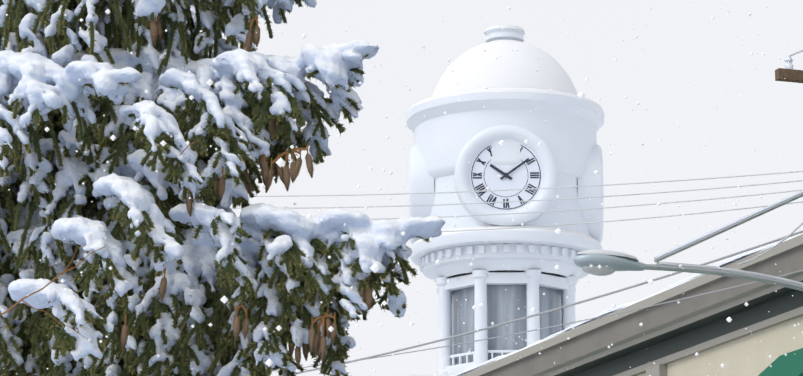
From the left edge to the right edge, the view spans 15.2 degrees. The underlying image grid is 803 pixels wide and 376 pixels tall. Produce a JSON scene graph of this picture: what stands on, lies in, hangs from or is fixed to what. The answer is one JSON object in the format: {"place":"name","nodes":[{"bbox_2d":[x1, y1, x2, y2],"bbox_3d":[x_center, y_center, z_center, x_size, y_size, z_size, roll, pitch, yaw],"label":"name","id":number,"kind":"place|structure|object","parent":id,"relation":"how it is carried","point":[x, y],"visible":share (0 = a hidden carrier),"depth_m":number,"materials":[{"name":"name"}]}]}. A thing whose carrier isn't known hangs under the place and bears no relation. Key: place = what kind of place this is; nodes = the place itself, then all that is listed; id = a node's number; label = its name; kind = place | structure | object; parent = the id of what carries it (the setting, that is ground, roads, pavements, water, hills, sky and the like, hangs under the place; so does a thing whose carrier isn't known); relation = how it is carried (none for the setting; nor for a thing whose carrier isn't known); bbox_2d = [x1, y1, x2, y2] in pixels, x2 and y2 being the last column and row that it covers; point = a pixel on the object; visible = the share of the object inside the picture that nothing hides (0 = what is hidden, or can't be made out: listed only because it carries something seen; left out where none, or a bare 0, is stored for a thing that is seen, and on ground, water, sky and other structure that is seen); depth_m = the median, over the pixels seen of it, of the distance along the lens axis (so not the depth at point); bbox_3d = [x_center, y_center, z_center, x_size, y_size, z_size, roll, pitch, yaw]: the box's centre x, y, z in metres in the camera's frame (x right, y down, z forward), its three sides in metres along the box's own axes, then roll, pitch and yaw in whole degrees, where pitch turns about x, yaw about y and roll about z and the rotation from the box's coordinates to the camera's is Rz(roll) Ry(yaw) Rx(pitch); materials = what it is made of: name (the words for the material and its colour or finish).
{"place":"outdoors","nodes":[
{"label":"outdoors","id":0,"kind":"place"},
{"bbox_2d":[3,2,802,375],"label":"falling snowflakes","id":1,"kind":"object","parent":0,"point":[281,162],"visible":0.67,"depth_m":7.55,"materials":[{"name":"white"}]},
{"bbox_2d":[199,0,802,375],"label":"sky","id":2,"kind":"structure","parent":0,"point":[760,114],"materials":[{"name":"white"}]},
{"label":"snowy ground","id":3,"kind":"structure","parent":0,"visible":0},
{"bbox_2d":[0,54,367,341],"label":"tree branches","id":4,"kind":"object","parent":3,"relation":"on","point":[19,301],"visible":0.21,"depth_m":12.84,"materials":[{"name":"brown plant"}]},
{"bbox_2d":[0,0,435,375],"bbox_3d":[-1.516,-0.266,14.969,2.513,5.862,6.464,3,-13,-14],"label":"evergreen tree","id":5,"kind":"object","parent":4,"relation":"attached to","point":[43,354],"visible":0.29,"depth_m":13.66,"materials":[{"name":"green plant"}]},
{"bbox_2d":[0,0,444,375],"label":"snow on spruce","id":6,"kind":"structure","parent":5,"relation":"on","point":[47,81],"depth_m":13.59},
{"bbox_2d":[107,20,372,366],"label":"pine cones","id":7,"kind":"object","parent":4,"relation":"attached to","point":[285,173],"visible":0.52,"depth_m":13.42,"materials":[{"name":"brown plant"}]},
{"bbox_2d":[125,13,368,334],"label":"pine cone stems","id":8,"kind":"object","parent":7,"relation":"on","point":[264,156],"visible":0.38,"depth_m":13.43,"materials":[{"name":"brown plant"}]},
{"bbox_2d":[406,25,603,375],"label":"clock tower","id":9,"kind":"structure","parent":3,"relation":"on","point":[465,129],"depth_m":60.48,"materials":[{"name":"white paint"}]},
{"bbox_2d":[452,233,802,375],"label":"long building","id":10,"kind":"structure","parent":3,"relation":"on","point":[666,338],"depth_m":39.88,"materials":[{"name":"grey"}]},
{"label":"road and pavement","id":11,"kind":"structure","parent":0,"visible":0},
{"bbox_2d":[231,49,802,375],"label":"lamp pole wires","id":12,"kind":"object","parent":11,"relation":"on","point":[613,261],"visible":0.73,"depth_m":33.14,"materials":[{"name":"grey metal"}]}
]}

